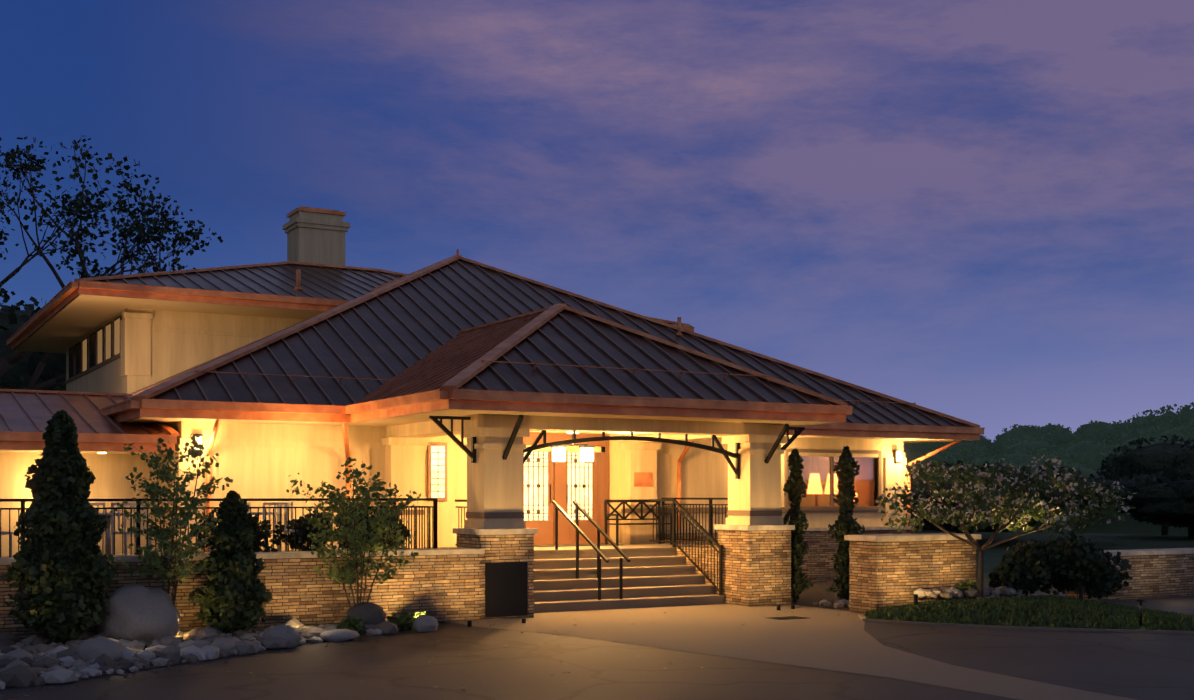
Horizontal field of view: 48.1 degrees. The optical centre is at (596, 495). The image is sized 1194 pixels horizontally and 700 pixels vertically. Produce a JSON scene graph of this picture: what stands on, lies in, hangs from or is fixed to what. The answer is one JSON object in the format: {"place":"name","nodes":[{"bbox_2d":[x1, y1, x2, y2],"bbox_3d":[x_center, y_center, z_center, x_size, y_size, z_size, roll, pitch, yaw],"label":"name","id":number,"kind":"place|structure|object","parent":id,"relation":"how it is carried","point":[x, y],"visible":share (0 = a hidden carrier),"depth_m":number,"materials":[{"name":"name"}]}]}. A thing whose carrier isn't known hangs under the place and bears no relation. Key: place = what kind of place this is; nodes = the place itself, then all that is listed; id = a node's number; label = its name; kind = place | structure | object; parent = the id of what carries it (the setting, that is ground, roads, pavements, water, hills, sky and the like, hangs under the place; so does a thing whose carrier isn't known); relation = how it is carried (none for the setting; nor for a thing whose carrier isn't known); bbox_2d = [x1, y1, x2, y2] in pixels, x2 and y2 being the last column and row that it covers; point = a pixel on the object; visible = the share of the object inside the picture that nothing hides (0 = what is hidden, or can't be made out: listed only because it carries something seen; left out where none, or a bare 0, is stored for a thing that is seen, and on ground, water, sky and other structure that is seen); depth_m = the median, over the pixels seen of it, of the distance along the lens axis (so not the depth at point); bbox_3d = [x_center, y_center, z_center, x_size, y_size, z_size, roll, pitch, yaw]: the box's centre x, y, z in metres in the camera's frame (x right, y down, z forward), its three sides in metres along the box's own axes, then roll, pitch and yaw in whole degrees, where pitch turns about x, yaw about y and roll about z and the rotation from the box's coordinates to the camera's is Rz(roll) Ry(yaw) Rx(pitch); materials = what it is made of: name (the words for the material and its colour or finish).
{"place":"outdoors","nodes":[
{"label":"outdoors","id":0,"kind":"place"},
{"bbox_2d":[0,582,1193,699],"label":"driveway asphalt","id":1,"kind":"structure","parent":0,"point":[485,663],"depth_m":15.37,"materials":[{"name":"grey asphalt"}]},
{"bbox_2d":[0,618,408,689],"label":"river rocks","id":2,"kind":"object","parent":1,"relation":"on","point":[65,663],"visible":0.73,"depth_m":16.30,"materials":[{"name":"grey stone"}]},
{"bbox_2d":[6,585,848,686],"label":"planting beds","id":3,"kind":"object","parent":1,"relation":"on","point":[810,596],"visible":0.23,"depth_m":25.73,"materials":[{"name":"brown soil"}]},
{"bbox_2d":[0,584,438,674],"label":"boulders","id":4,"kind":"object","parent":3,"relation":"on","point":[138,612],"visible":0.67,"depth_m":17.69,"materials":[{"name":"grey stone"}]},
{"bbox_2d":[108,434,420,589],"bbox_3d":[-4.728,0.272,19.316,4.501,2.256,2.154,0,0,-30],"label":"shrub","id":5,"kind":"object","parent":3,"relation":"in","point":[333,502],"visible":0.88,"depth_m":19.20,"materials":[{"name":"green plant"}]},
{"bbox_2d":[812,586,1022,607],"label":"river rocks","id":6,"kind":"object","parent":3,"relation":"on","point":[952,592],"visible":0.5,"depth_m":22.73,"materials":[{"name":"grey stone"}]},
{"bbox_2d":[0,147,1135,633],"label":"tree","id":7,"kind":"object","parent":1,"relation":"on","point":[404,621],"depth_m":21.98,"materials":[{"name":"green plant"}]},
{"bbox_2d":[875,454,1135,531],"bbox_3d":[6.750,-0.021,22.333,4.082,1.267,4.171,0,0,28],"label":"tree foliage","id":8,"kind":"object","parent":7,"relation":"attached to","point":[1017,501],"visible":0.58,"depth_m":21.71,"materials":[{"name":"green plant"}]},
{"bbox_2d":[12,433,1146,649],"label":"light fixtures","id":9,"kind":"object","parent":1,"relation":"on","point":[915,596],"visible":0.52,"depth_m":23.91,"materials":[{"name":"black metal"}]},
{"bbox_2d":[98,432,900,461],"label":"wall lights","id":10,"kind":"object","parent":9,"relation":"attached to","point":[561,454],"visible":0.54,"depth_m":25.29},
{"bbox_2d":[0,607,1191,698],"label":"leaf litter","id":11,"kind":"object","parent":1,"relation":"on","point":[125,674],"visible":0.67,"depth_m":16.80,"materials":[{"name":"brown plant"}]},
{"bbox_2d":[859,614,1193,633],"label":"island kerb","id":12,"kind":"structure","parent":1,"relation":"on","point":[863,617],"depth_m":20.03,"materials":[{"name":"grey concrete"}]},
{"bbox_2d":[864,595,1193,630],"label":"island grass","id":13,"kind":"structure","parent":1,"relation":"on","point":[1046,625],"depth_m":20.43,"materials":[{"name":"green plant"}]},
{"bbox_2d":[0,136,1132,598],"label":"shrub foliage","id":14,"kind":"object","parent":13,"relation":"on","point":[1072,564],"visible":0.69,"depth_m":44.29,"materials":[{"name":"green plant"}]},
{"bbox_2d":[0,0,1193,441],"label":"sky","id":15,"kind":"structure","parent":0,"point":[980,212],"materials":[{"name":"blue"}]},
{"bbox_2d":[452,604,1136,699],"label":"entrance apron","id":16,"kind":"object","parent":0,"point":[836,641],"visible":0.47,"depth_m":18.77,"materials":[{"name":"beige concrete"}]},
{"bbox_2d":[768,616,806,619],"bbox_3d":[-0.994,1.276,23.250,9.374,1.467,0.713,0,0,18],"label":"drain grate","id":17,"kind":"object","parent":16,"relation":"on","point":[788,617],"visible":0.83,"depth_m":21.89,"materials":[{"name":"black metal"}]},
{"bbox_2d":[807,474,857,501],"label":"lounge lamps","id":18,"kind":"object","parent":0,"point":[818,491],"depth_m":32.71,"materials":[{"name":"beige fabric"}]},
{"bbox_2d":[911,509,1193,590],"bbox_3d":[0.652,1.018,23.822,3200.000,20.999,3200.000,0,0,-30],"label":"terrain","id":19,"kind":"structure","parent":0,"point":[1128,533],"depth_m":65.31,"materials":[{"name":"green plant"}]},
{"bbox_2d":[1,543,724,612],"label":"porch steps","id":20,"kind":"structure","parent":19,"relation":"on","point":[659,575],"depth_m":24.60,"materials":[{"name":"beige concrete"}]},
{"bbox_2d":[1,502,312,556],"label":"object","id":21,"kind":"object","parent":20,"relation":"on","point":[110,524],"visible":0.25,"depth_m":21.47,"materials":[{"name":"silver metal"}]},
{"bbox_2d":[534,543,620,546],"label":"porch floor","id":22,"kind":"structure","parent":20,"relation":"on","point":[561,545],"depth_m":26.89,"materials":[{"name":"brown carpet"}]},
{"bbox_2d":[381,414,786,547],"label":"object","id":23,"kind":"structure","parent":20,"relation":"on","point":[494,481],"depth_m":24.36,"materials":[{"name":"paint"}]},
{"bbox_2d":[390,508,781,518],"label":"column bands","id":24,"kind":"object","parent":23,"relation":"attached to","point":[486,515],"depth_m":24.39,"materials":[{"name":"brown paint"}]},
{"bbox_2d":[634,472,651,486],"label":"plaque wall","id":25,"kind":"structure","parent":23,"relation":"attached to","point":[642,479],"depth_m":28.17,"materials":[{"name":"orange metal"}]},
{"bbox_2d":[0,415,804,616],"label":"metal railings","id":26,"kind":"object","parent":19,"relation":"on","point":[506,589],"visible":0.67,"depth_m":22.62,"materials":[{"name":"black metal"}]},
{"bbox_2d":[0,409,864,644],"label":"evergreens","id":27,"kind":"object","parent":19,"relation":"on","point":[59,435],"depth_m":17.61,"materials":[{"name":"green plant"}]},
{"bbox_2d":[0,308,906,555],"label":"building walls","id":28,"kind":"structure","parent":19,"relation":"on","point":[260,460],"depth_m":26.43,"materials":[{"name":"paint"}]},
{"bbox_2d":[69,316,121,378],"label":"window frames","id":29,"kind":"structure","parent":28,"relation":"attached to","point":[88,348],"depth_m":37.20,"materials":[{"name":"brown"}]},
{"bbox_2d":[69,335,93,377],"bbox_3d":[-15.148,-4.062,39.326,0.025,0.880,4.750,0,0,-30],"label":"window glass","id":30,"kind":"object","parent":29,"relation":"in","point":[78,357],"visible":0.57,"depth_m":39.81,"materials":[{"name":"black glass"}]},
{"bbox_2d":[83,318,119,370],"bbox_3d":[-13.547,-4.062,36.497,0.025,0.880,6.050,0,0,-30],"label":"window","id":31,"kind":"structure","parent":29,"relation":"attached to","point":[116,338],"depth_m":35.49,"materials":[{"name":"beige glass"}]},
{"bbox_2d":[0,341,502,434],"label":"roof panels","id":32,"kind":"object","parent":28,"relation":"on","point":[17,417],"visible":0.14,"depth_m":24.37,"materials":[{"name":"metal"}]},
{"bbox_2d":[0,310,545,434],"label":"roof seams","id":33,"kind":"object","parent":32,"relation":"on","point":[461,348],"visible":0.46,"depth_m":24.99,"materials":[{"name":"brown metal"}]},
{"bbox_2d":[65,353,885,513],"bbox_3d":[-5.851,-1.602,34.230,26.168,4.000,6.408,0,0,22],"label":"window frame","id":34,"kind":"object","parent":28,"relation":"attached to","point":[811,509],"depth_m":31.19,"materials":[{"name":"brown paint"}]},
{"bbox_2d":[0,294,970,453],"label":"roof soffits","id":35,"kind":"object","parent":28,"relation":"attached to","point":[77,318],"visible":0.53,"depth_m":32.61,"materials":[{"name":"beige wood"}]},
{"bbox_2d":[0,249,984,451],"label":"roof trim","id":36,"kind":"structure","parent":28,"relation":"on","point":[450,395],"depth_m":23.86,"materials":[{"name":"brown metal"}]},
{"bbox_2d":[282,211,349,265],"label":"chimney","id":37,"kind":"object","parent":36,"relation":"on","point":[314,237],"visible":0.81,"depth_m":41.60,"materials":[{"name":"paint"}]},
{"bbox_2d":[286,206,345,217],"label":"chimney cap","id":38,"kind":"object","parent":37,"relation":"on","point":[315,210],"visible":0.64,"depth_m":41.63,"materials":[{"name":"brown metal"}]},
{"bbox_2d":[94,260,971,426],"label":"roof seams","id":39,"kind":"object","parent":36,"relation":"on","point":[524,377],"visible":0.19,"depth_m":29.46,"materials":[{"name":"brown metal"}]},
{"bbox_2d":[427,432,609,544],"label":"door frames","id":40,"kind":"structure","parent":28,"relation":"attached to","point":[558,477],"depth_m":27.73,"materials":[{"name":"brown wood"}]},
{"bbox_2d":[431,446,591,520],"bbox_3d":[-1.697,-0.222,27.205,3.737,1.480,0.120,0,0,-33],"label":"door glass","id":41,"kind":"object","parent":40,"relation":"in","point":[438,471],"visible":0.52,"depth_m":27.57,"materials":[{"name":"clear glass"}]},
{"bbox_2d":[431,451,592,520],"bbox_3d":[-1.692,-0.222,27.195,3.737,1.480,0.123,0,0,-33],"label":"door grille","id":42,"kind":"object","parent":41,"relation":"attached to","point":[538,484],"depth_m":27.59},
{"bbox_2d":[550,484,567,502],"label":"door handles","id":43,"kind":"object","parent":40,"relation":"attached to","point":[550,493],"depth_m":27.71,"materials":[{"name":"metal"}]},
{"bbox_2d":[96,259,972,426],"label":"roof panels","id":44,"kind":"object","parent":28,"relation":"on","point":[236,387],"visible":0.33,"depth_m":27.00,"materials":[{"name":"grey metal"}]},
{"bbox_2d":[206,411,964,551],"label":"downspouts","id":45,"kind":"object","parent":28,"relation":"attached to","point":[347,449],"visible":0.56,"depth_m":25.25,"materials":[{"name":"orange metal"}]},
{"bbox_2d":[788,456,875,506],"bbox_3d":[5.480,-0.357,31.229,2.700,1.250,0.015,0,0,-30],"label":"window","id":46,"kind":"structure","parent":28,"relation":"in","point":[866,488],"depth_m":31.65,"materials":[{"name":"clear glass"}]},
{"bbox_2d":[0,529,1193,641],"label":"stone wall piers","id":47,"kind":"structure","parent":19,"relation":"on","point":[756,572],"depth_m":22.58,"materials":[{"name":"beige stone"}]},
{"bbox_2d":[0,524,1193,564],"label":"stone caps","id":48,"kind":"object","parent":47,"relation":"on","point":[471,531],"visible":0.73,"depth_m":22.47,"materials":[{"name":"beige stone"}]},
{"bbox_2d":[0,310,1193,537],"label":"trees","id":49,"kind":"object","parent":19,"relation":"on","point":[1156,498],"visible":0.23,"depth_m":69.42,"materials":[{"name":"green plant"}]},
{"bbox_2d":[0,296,1193,531],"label":"tree foliage","id":50,"kind":"object","parent":49,"relation":"attached to","point":[1162,474],"visible":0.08,"depth_m":64.00,"materials":[{"name":"green plant"}]},
{"bbox_2d":[903,409,1193,532],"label":"hillside trees","id":51,"kind":"object","parent":19,"relation":"on","point":[1059,438],"depth_m":376.81,"materials":[{"name":"green plant"}]},
{"bbox_2d":[903,402,1193,476],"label":"hillside foliage","id":52,"kind":"object","parent":51,"relation":"attached to","point":[991,460],"visible":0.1,"depth_m":357.27,"materials":[{"name":"green plant"}]}
]}

